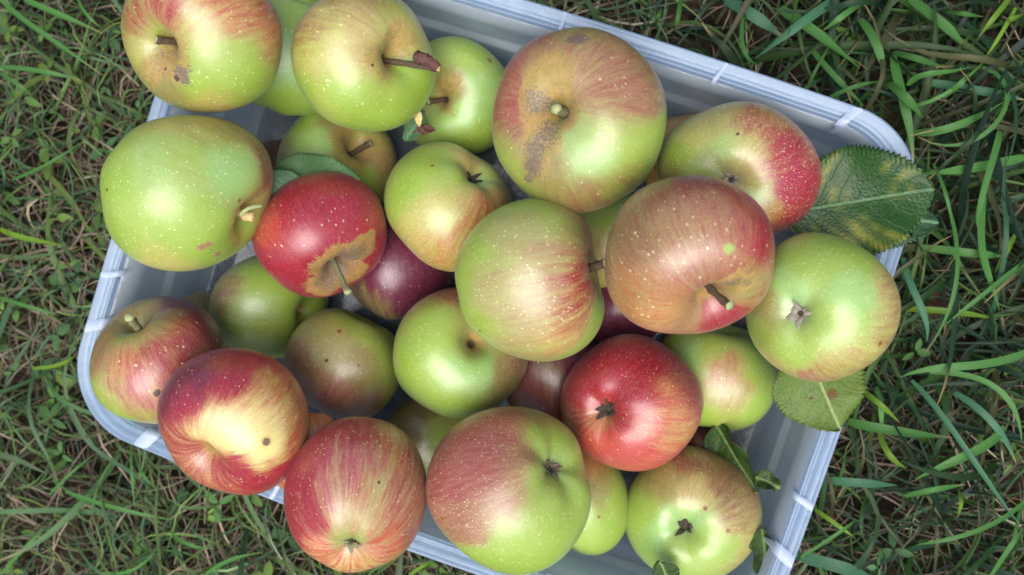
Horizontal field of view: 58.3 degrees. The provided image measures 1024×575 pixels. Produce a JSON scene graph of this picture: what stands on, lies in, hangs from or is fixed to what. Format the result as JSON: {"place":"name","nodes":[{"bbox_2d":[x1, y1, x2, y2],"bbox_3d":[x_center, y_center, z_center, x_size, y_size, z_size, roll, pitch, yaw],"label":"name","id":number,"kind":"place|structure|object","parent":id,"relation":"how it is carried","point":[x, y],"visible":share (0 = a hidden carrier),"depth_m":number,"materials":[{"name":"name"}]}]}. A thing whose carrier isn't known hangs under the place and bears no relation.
{"place":"outdoors","nodes":[
{"label":"outdoors","id":0,"kind":"place"},
{"bbox_2d":[0,0,1023,574],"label":"ground","id":1,"kind":"structure","parent":0,"point":[274,124],"depth_m":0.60,"materials":[{"name":"green plant"}]},
{"bbox_2d":[77,0,913,574],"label":"storage box","id":2,"kind":"object","parent":1,"relation":"on","point":[781,458],"visible":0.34,"depth_m":0.51,"materials":[{"name":"plastic"}]},
{"bbox_2d":[100,115,273,271],"bbox_3d":[-0.163,-0.048,0.466,0.080,0.086,0.082,18,93,5],"label":"apple","id":3,"kind":"object","parent":2,"relation":"in","point":[180,193],"visible":1,"depth_m":0.44,"materials":[{"name":"green plant"}]},
{"bbox_2d":[181,291,230,347],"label":"apple","id":4,"kind":"object","parent":2,"relation":"in","point":[201,299],"visible":0.21,"depth_m":0.56,"materials":[{"name":"green food"}]},
{"bbox_2d":[89,296,223,423],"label":"apple","id":5,"kind":"object","parent":4,"relation":"on","point":[143,350],"visible":0.69,"depth_m":0.48,"materials":[{"name":"red food"}]},
{"bbox_2d":[157,348,309,494],"bbox_3d":[-0.141,0.068,0.469,0.078,0.069,0.075,18,93,5],"label":"apple","id":6,"kind":"object","parent":2,"relation":"in","point":[236,421],"visible":0.98,"depth_m":0.44,"materials":[{"name":"red food"}]},
{"bbox_2d":[208,255,327,357],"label":"apple","id":7,"kind":"object","parent":2,"relation":"in","point":[254,305],"visible":0.71,"depth_m":0.53,"materials":[{"name":"green food"}]},
{"bbox_2d":[261,140,281,168],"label":"apple","id":8,"kind":"object","parent":2,"relation":"in","point":[271,147],"visible":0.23,"depth_m":0.55,"materials":[{"name":"brown food"}]},
{"bbox_2d":[251,0,318,115],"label":"apple","id":9,"kind":"object","parent":2,"relation":"in","point":[283,95],"visible":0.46,"depth_m":0.50,"materials":[{"name":"green food"}]},
{"bbox_2d":[121,0,281,112],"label":"apple","id":10,"kind":"object","parent":9,"relation":"on","point":[206,56],"visible":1,"depth_m":0.44,"materials":[{"name":"green plant"}]},
{"bbox_2d":[277,412,334,489],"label":"apple","id":11,"kind":"object","parent":2,"relation":"in","point":[318,420],"visible":0.17,"depth_m":0.48,"materials":[{"name":"red food"}]},
{"bbox_2d":[252,171,386,297],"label":"apple","id":12,"kind":"object","parent":2,"relation":"in","point":[321,234],"visible":1,"depth_m":0.48,"materials":[{"name":"red food"}]},
{"bbox_2d":[273,152,359,179],"bbox_3d":[-0.106,-0.059,0.500,0.048,0.007,0.028,18,93,5],"label":"leaf","id":13,"kind":"object","parent":12,"relation":"on","point":[300,164],"visible":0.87,"depth_m":0.50,"materials":[{"name":"green plant"}]},
{"bbox_2d":[271,169,298,195],"bbox_3d":[-0.124,-0.051,0.490,0.026,0.009,0.025,18,93,5],"label":"leaf","id":14,"kind":"object","parent":13,"relation":"on","point":[282,177],"visible":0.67,"depth_m":0.49,"materials":[{"name":"green plant"}]},
{"bbox_2d":[276,113,396,202],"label":"apple","id":15,"kind":"object","parent":2,"relation":"in","point":[369,159],"visible":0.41,"depth_m":0.53,"materials":[{"name":"green plant"}]},
{"bbox_2d":[284,308,398,418],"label":"apple","id":16,"kind":"object","parent":2,"relation":"in","point":[338,363],"visible":0.9,"depth_m":0.51,"materials":[{"name":"green food"}]},
{"bbox_2d":[283,417,426,572],"bbox_3d":[-0.079,0.104,0.463,0.072,0.074,0.077,18,93,5],"label":"apple","id":17,"kind":"object","parent":2,"relation":"in","point":[354,498],"visible":1,"depth_m":0.44,"materials":[{"name":"red food"}]},
{"bbox_2d":[350,217,453,319],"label":"apple","id":18,"kind":"object","parent":2,"relation":"on","point":[399,280],"visible":0.48,"depth_m":0.52,"materials":[{"name":"red food"}]},
{"bbox_2d":[387,397,464,475],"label":"apple","id":19,"kind":"object","parent":2,"relation":"in","point":[425,429],"visible":0.23,"depth_m":0.53,"materials":[{"name":"green food"}]},
{"bbox_2d":[384,142,512,271],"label":"apple","id":20,"kind":"object","parent":2,"relation":"in","point":[442,200],"visible":0.79,"depth_m":0.48,"materials":[{"name":"green food"}]},
{"bbox_2d":[403,36,504,153],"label":"apple","id":21,"kind":"object","parent":2,"relation":"in","point":[458,107],"visible":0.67,"depth_m":0.52,"materials":[{"name":"green plant"}]},
{"bbox_2d":[291,0,440,131],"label":"apple","id":22,"kind":"object","parent":21,"relation":"on","point":[368,65],"visible":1,"depth_m":0.46,"materials":[{"name":"green plant"}]},
{"bbox_2d":[414,111,421,126],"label":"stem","id":23,"kind":"object","parent":22,"relation":"on","point":[418,118],"visible":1,"depth_m":0.50,"materials":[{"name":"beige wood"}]},
{"bbox_2d":[403,110,427,141],"bbox_3d":[-0.054,-0.090,0.515,0.014,0.012,0.020,18,93,5],"label":"leaf","id":24,"kind":"object","parent":21,"relation":"on","point":[410,133],"visible":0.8,"depth_m":0.52,"materials":[{"name":"green plant"}]},
{"bbox_2d":[416,125,434,134],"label":"dry leaf","id":25,"kind":"object","parent":21,"relation":"on","point":[424,129],"visible":1,"depth_m":0.51,"materials":[{"name":"brown plant"}]},
{"bbox_2d":[393,287,527,418],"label":"apple","id":26,"kind":"object","parent":2,"relation":"in","point":[448,361],"visible":0.81,"depth_m":0.48,"materials":[{"name":"green food"}]},
{"bbox_2d":[455,198,604,361],"bbox_3d":[0.011,-0.005,0.465,0.078,0.086,0.082,18,93,5],"label":"apple","id":27,"kind":"object","parent":2,"relation":"in","point":[527,282],"visible":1,"depth_m":0.43,"materials":[{"name":"green plant"}]},
{"bbox_2d":[506,338,596,423],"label":"apple","id":28,"kind":"object","parent":2,"relation":"on","point":[539,386],"visible":0.17,"depth_m":0.51,"materials":[{"name":"red food"}]},
{"bbox_2d":[492,27,666,213],"bbox_3d":[0.033,-0.084,0.465,0.088,0.077,0.092,18,93,5],"label":"apple","id":29,"kind":"object","parent":2,"relation":"in","point":[579,117],"visible":0.99,"depth_m":0.44,"materials":[{"name":"green food"}]},
{"bbox_2d":[571,452,627,554],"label":"apple","id":30,"kind":"object","parent":2,"relation":"in","point":[604,530],"visible":0.23,"depth_m":0.50,"materials":[{"name":"green food"}]},
{"bbox_2d":[426,406,590,574],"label":"apple","id":31,"kind":"object","parent":30,"relation":"on","point":[508,491],"visible":1,"depth_m":0.44,"materials":[{"name":"green food"}]},
{"bbox_2d":[580,193,632,287],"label":"apple","id":32,"kind":"object","parent":2,"relation":"on","point":[599,222],"visible":0.13,"depth_m":0.51,"materials":[{"name":"green food"}]},
{"bbox_2d":[594,287,656,341],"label":"apple","id":33,"kind":"object","parent":2,"relation":"in","point":[615,321],"visible":0.18,"depth_m":0.53,"materials":[{"name":"red food"}]},
{"bbox_2d":[560,334,703,470],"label":"apple","id":34,"kind":"object","parent":2,"relation":"in","point":[631,402],"visible":0.97,"depth_m":0.47,"materials":[{"name":"red food"}]},
{"bbox_2d":[645,114,695,184],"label":"apple","id":35,"kind":"object","parent":2,"relation":"in","point":[672,123],"visible":0.07,"depth_m":0.52,"materials":[{"name":"brown food"}]},
{"bbox_2d":[657,101,821,234],"bbox_3d":[0.116,-0.059,0.473,0.083,0.064,0.072,18,93,5],"label":"apple","id":36,"kind":"object","parent":35,"relation":"on","point":[766,158],"visible":0.73,"depth_m":0.45,"materials":[{"name":"food"}]},
{"bbox_2d":[605,174,774,333],"bbox_3d":[0.082,-0.014,0.425,0.078,0.077,0.076,18,93,5],"label":"apple","id":37,"kind":"object","parent":2,"relation":"in","point":[690,254],"visible":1,"depth_m":0.40,"materials":[{"name":"red plant"}]},
{"bbox_2d":[626,445,762,574],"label":"apple","id":38,"kind":"object","parent":2,"relation":"in","point":[694,510],"visible":0.91,"depth_m":0.49,"materials":[{"name":"green food"}]},
{"bbox_2d":[652,559,679,574],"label":"leaf","id":39,"kind":"object","parent":38,"relation":"on","point":[661,568],"visible":1,"depth_m":0.48,"materials":[{"name":"green plant"}]},
{"bbox_2d":[687,426,741,449],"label":"apple","id":40,"kind":"object","parent":2,"relation":"in","point":[698,437],"visible":0.18,"depth_m":0.53,"materials":[{"name":"red food"}]},
{"bbox_2d":[703,424,760,493],"bbox_3d":[0.119,0.096,0.504,0.021,0.024,0.040,-20,89,6],"label":"leaf","id":41,"kind":"object","parent":40,"relation":"on","point":[718,441],"visible":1,"depth_m":0.51,"materials":[{"name":"green plant"}]},
{"bbox_2d":[662,325,776,430],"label":"apple","id":42,"kind":"object","parent":2,"relation":"in","point":[733,368],"visible":0.64,"depth_m":0.51,"materials":[{"name":"green food"}]},
{"bbox_2d":[749,526,774,574],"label":"leaf","id":43,"kind":"object","parent":2,"relation":"in","point":[760,548],"visible":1,"depth_m":0.49,"materials":[{"name":"green plant"}]},
{"bbox_2d":[753,469,780,491],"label":"leaf","id":44,"kind":"object","parent":2,"relation":"in","point":[765,479],"visible":1,"depth_m":0.48,"materials":[{"name":"green plant"}]},
{"bbox_2d":[771,368,867,431],"bbox_3d":[0.157,0.049,0.466,0.046,0.010,0.046,18,93,5],"label":"leaf","id":45,"kind":"object","parent":2,"relation":"on","point":[828,406],"visible":0.62,"depth_m":0.47,"materials":[{"name":"green plant"}]},
{"bbox_2d":[746,232,900,381],"bbox_3d":[0.150,0.010,0.445,0.069,0.065,0.071,18,93,5],"label":"apple","id":46,"kind":"object","parent":2,"relation":"in","point":[827,308],"visible":0.93,"depth_m":0.42,"materials":[{"name":"green food"}]},
{"bbox_2d":[789,144,934,254],"bbox_3d":[0.173,-0.043,0.460,0.069,0.016,0.058,18,93,5],"label":"leaf","id":47,"kind":"object","parent":2,"relation":"on","point":[872,200],"visible":0.92,"depth_m":0.46,"materials":[{"name":"green plant"}]},
{"bbox_2d":[885,209,938,250],"bbox_3d":[0.185,-0.035,0.467,0.060,0.007,0.037,18,93,5],"label":"leaf","id":48,"kind":"object","parent":2,"relation":"in","point":[928,224],"visible":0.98,"depth_m":0.46,"materials":[{"name":"green plant"}]},
{"bbox_2d":[0,0,1023,574],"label":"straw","id":49,"kind":"object","parent":1,"relation":"on","point":[14,332],"visible":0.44,"depth_m":0.60,"materials":[{"name":"plant"}]},
{"bbox_2d":[0,0,1023,574],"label":"ground cover","id":50,"kind":"object","parent":1,"relation":"on","point":[182,496],"visible":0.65,"depth_m":0.59,"materials":[{"name":"green plant"}]},
{"bbox_2d":[923,288,949,317],"bbox_3d":[0.254,0.009,0.547,0.016,0.013,0.022,18,93,5],"label":"fallen leaf","id":51,"kind":"object","parent":1,"relation":"on","point":[937,302],"visible":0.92,"depth_m":0.55,"materials":[{"name":"brown plant"}]}
]}

